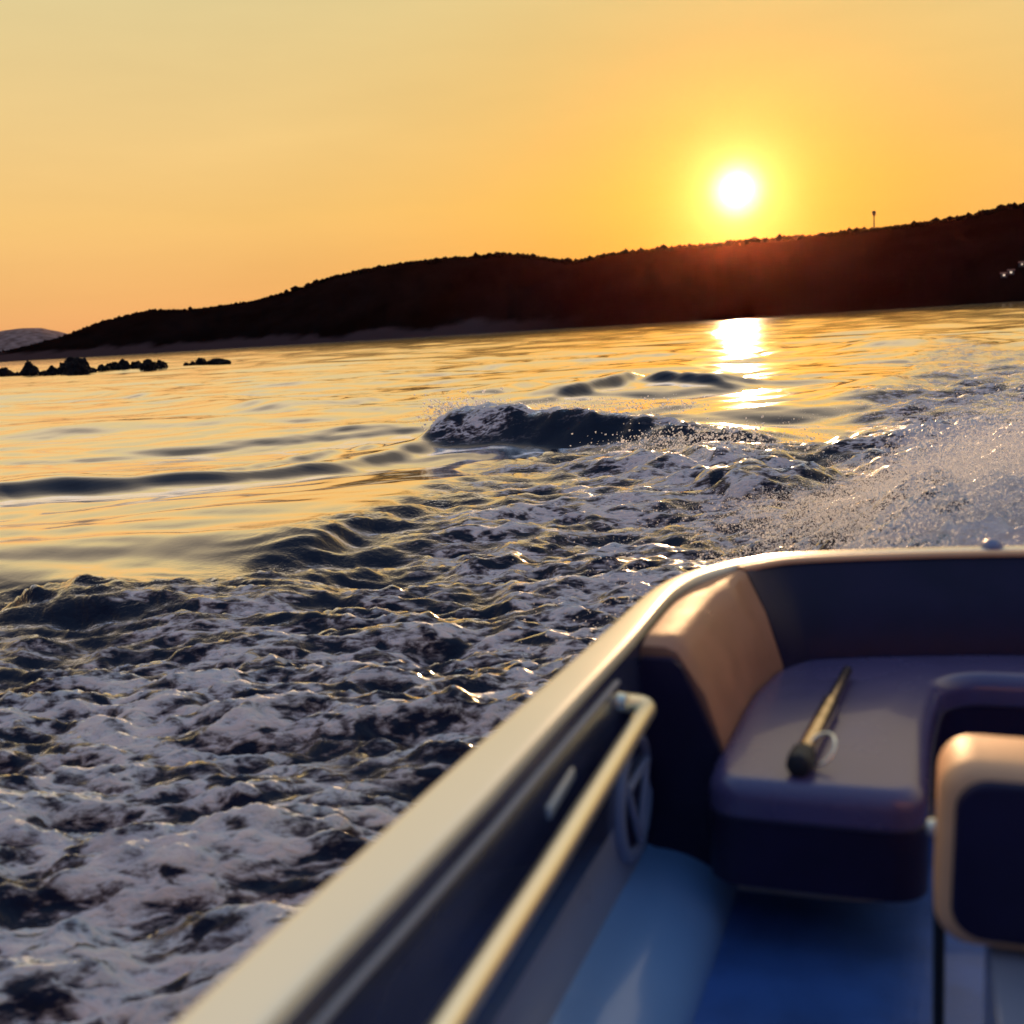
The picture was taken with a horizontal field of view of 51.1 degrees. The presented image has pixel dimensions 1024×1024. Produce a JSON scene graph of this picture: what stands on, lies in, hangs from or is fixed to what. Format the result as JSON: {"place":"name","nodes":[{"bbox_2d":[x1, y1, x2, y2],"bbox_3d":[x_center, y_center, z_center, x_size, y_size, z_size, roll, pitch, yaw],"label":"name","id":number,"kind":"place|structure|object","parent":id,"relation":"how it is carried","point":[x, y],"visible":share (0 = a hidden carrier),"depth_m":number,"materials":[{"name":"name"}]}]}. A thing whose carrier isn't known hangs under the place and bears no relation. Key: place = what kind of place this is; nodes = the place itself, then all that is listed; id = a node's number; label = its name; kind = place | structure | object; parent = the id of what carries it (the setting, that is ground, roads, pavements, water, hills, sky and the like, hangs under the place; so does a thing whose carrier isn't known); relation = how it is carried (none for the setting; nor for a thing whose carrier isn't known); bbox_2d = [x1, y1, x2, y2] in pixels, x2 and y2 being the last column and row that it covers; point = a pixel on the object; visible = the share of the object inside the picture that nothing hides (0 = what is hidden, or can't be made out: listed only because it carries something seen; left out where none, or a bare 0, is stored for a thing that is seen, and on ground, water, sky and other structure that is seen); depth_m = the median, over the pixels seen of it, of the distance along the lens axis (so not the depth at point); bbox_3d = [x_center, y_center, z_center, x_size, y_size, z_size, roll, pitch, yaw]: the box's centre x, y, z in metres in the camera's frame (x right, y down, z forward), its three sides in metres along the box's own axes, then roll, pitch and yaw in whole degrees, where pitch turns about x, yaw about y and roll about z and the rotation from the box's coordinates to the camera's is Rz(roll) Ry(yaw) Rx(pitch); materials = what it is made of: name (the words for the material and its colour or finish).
{"place":"outdoors","nodes":[
{"label":"outdoors","id":0,"kind":"place"},
{"bbox_2d":[0,328,66,351],"bbox_3d":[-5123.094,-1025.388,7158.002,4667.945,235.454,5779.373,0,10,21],"label":"distant hill","id":1,"kind":"structure","parent":0,"point":[14,338],"depth_m":7822.64,"materials":[{"name":"grey"}]},
{"bbox_2d":[0,301,1023,1023],"bbox_3d":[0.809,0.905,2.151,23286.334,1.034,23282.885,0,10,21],"label":"sea water","id":2,"kind":"structure","parent":0,"point":[268,635],"depth_m":7.13,"materials":[{"name":"grey liquid"}]},
{"bbox_2d":[0,367,13,375],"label":"reef rock","id":3,"kind":"object","parent":2,"relation":"in","point":[5,371],"visible":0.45,"depth_m":105.59,"materials":[{"name":"black stone"}]},
{"bbox_2d":[11,372,22,375],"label":"reef rock","id":4,"kind":"object","parent":2,"relation":"in","point":[17,374],"visible":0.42,"depth_m":100.70,"materials":[{"name":"black stone"}]},
{"bbox_2d":[19,360,39,375],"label":"reef rock","id":5,"kind":"object","parent":2,"relation":"in","point":[29,368],"visible":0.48,"depth_m":101.32,"materials":[{"name":"black stone"}]},
{"bbox_2d":[43,365,58,375],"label":"reef rock","id":6,"kind":"object","parent":2,"relation":"in","point":[51,370],"visible":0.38,"depth_m":93.75,"materials":[{"name":"black stone"}]},
{"bbox_2d":[56,360,65,374],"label":"reef rock","id":7,"kind":"object","parent":2,"relation":"in","point":[61,367],"visible":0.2,"depth_m":93.91,"materials":[{"name":"black stone"}]},
{"bbox_2d":[62,356,96,373],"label":"reef rock","id":8,"kind":"object","parent":2,"relation":"in","point":[74,365],"visible":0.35,"depth_m":90.31,"materials":[{"name":"black stone"}]},
{"bbox_2d":[96,364,110,370],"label":"reef rock","id":9,"kind":"object","parent":2,"relation":"in","point":[101,367],"visible":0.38,"depth_m":93.63,"materials":[{"name":"black stone"}]},
{"bbox_2d":[105,362,116,369],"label":"reef rock","id":10,"kind":"object","parent":2,"relation":"in","point":[112,365],"visible":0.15,"depth_m":95.99,"materials":[{"name":"black stone"}]},
{"bbox_2d":[114,359,131,369],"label":"reef rock","id":11,"kind":"object","parent":2,"relation":"in","point":[122,364],"visible":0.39,"depth_m":92.29,"materials":[{"name":"black stone"}]},
{"bbox_2d":[130,360,140,368],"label":"reef rock","id":12,"kind":"object","parent":2,"relation":"in","point":[134,365],"visible":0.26,"depth_m":92.98,"materials":[{"name":"black stone"}]},
{"bbox_2d":[139,359,158,368],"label":"reef rock","id":13,"kind":"object","parent":2,"relation":"in","point":[148,364],"visible":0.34,"depth_m":89.48,"materials":[{"name":"black stone"}]},
{"bbox_2d":[156,359,167,367],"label":"reef rock","id":14,"kind":"object","parent":2,"relation":"in","point":[161,364],"visible":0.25,"depth_m":91.21,"materials":[{"name":"black stone"}]},
{"bbox_2d":[195,357,205,364],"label":"reef rock","id":15,"kind":"object","parent":2,"relation":"in","point":[200,361],"visible":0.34,"depth_m":99.62,"materials":[{"name":"black stone"}]},
{"bbox_2d":[205,358,230,364],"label":"reef rock","id":16,"kind":"object","parent":2,"relation":"in","point":[216,361],"visible":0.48,"depth_m":99.27,"materials":[{"name":"black stone"}]},
{"bbox_2d":[174,538,1023,1023],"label":"motorboat","id":17,"kind":"object","parent":2,"relation":"on","point":[626,818],"visible":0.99,"depth_m":1.84,"materials":[{"name":"white plastic"}]},
{"bbox_2d":[786,666,852,776],"bbox_3d":[0.642,0.397,2.124,0.078,0.054,0.563,2,11,27],"label":"metal tube","id":18,"kind":"object","parent":17,"relation":"on","point":[801,758],"visible":1,"depth_m":1.98,"materials":[{"name":"metal"}]},
{"bbox_2d":[396,377,1023,669],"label":"spray","id":19,"kind":"object","parent":2,"relation":"on","point":[964,471],"visible":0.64,"depth_m":5.71,"materials":[{"name":"white liquid"}]},
{"bbox_2d":[0,208,1023,361],"bbox_3d":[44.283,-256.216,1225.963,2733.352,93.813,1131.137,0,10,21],"label":"hill","id":20,"kind":"structure","parent":0,"point":[966,261],"depth_m":1098.40,"materials":[{"name":"black plant"}]},
{"bbox_2d":[0,202,1023,352],"bbox_3d":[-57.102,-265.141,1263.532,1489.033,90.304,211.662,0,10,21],"label":"scrub","id":21,"kind":"object","parent":20,"relation":"on","point":[848,231],"visible":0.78,"depth_m":1230.55,"materials":[{"name":"green plant"}]},
{"bbox_2d":[872,211,875,227],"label":"radio mast","id":22,"kind":"object","parent":20,"relation":"on","point":[873,213],"visible":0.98,"depth_m":1107.65,"materials":[{"name":"grey metal"}]},
{"bbox_2d":[1000,272,1007,277],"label":"hillside house","id":23,"kind":"structure","parent":20,"relation":"on","point":[1004,274],"depth_m":842.98,"materials":[{"name":"tile"}]},
{"bbox_2d":[1007,269,1014,274],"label":"hillside house","id":24,"kind":"structure","parent":20,"relation":"on","point":[1011,271],"depth_m":841.93,"materials":[{"name":"tile"}]},
{"bbox_2d":[1018,261,1023,266],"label":"hillside house","id":25,"kind":"structure","parent":20,"relation":"on","point":[1021,263],"depth_m":844.61,"materials":[{"name":"tile"}]},
{"bbox_2d":[0,0,1023,333],"label":"sky","id":26,"kind":"structure","parent":0,"point":[155,154],"materials":[{"name":"orange"}]}
]}

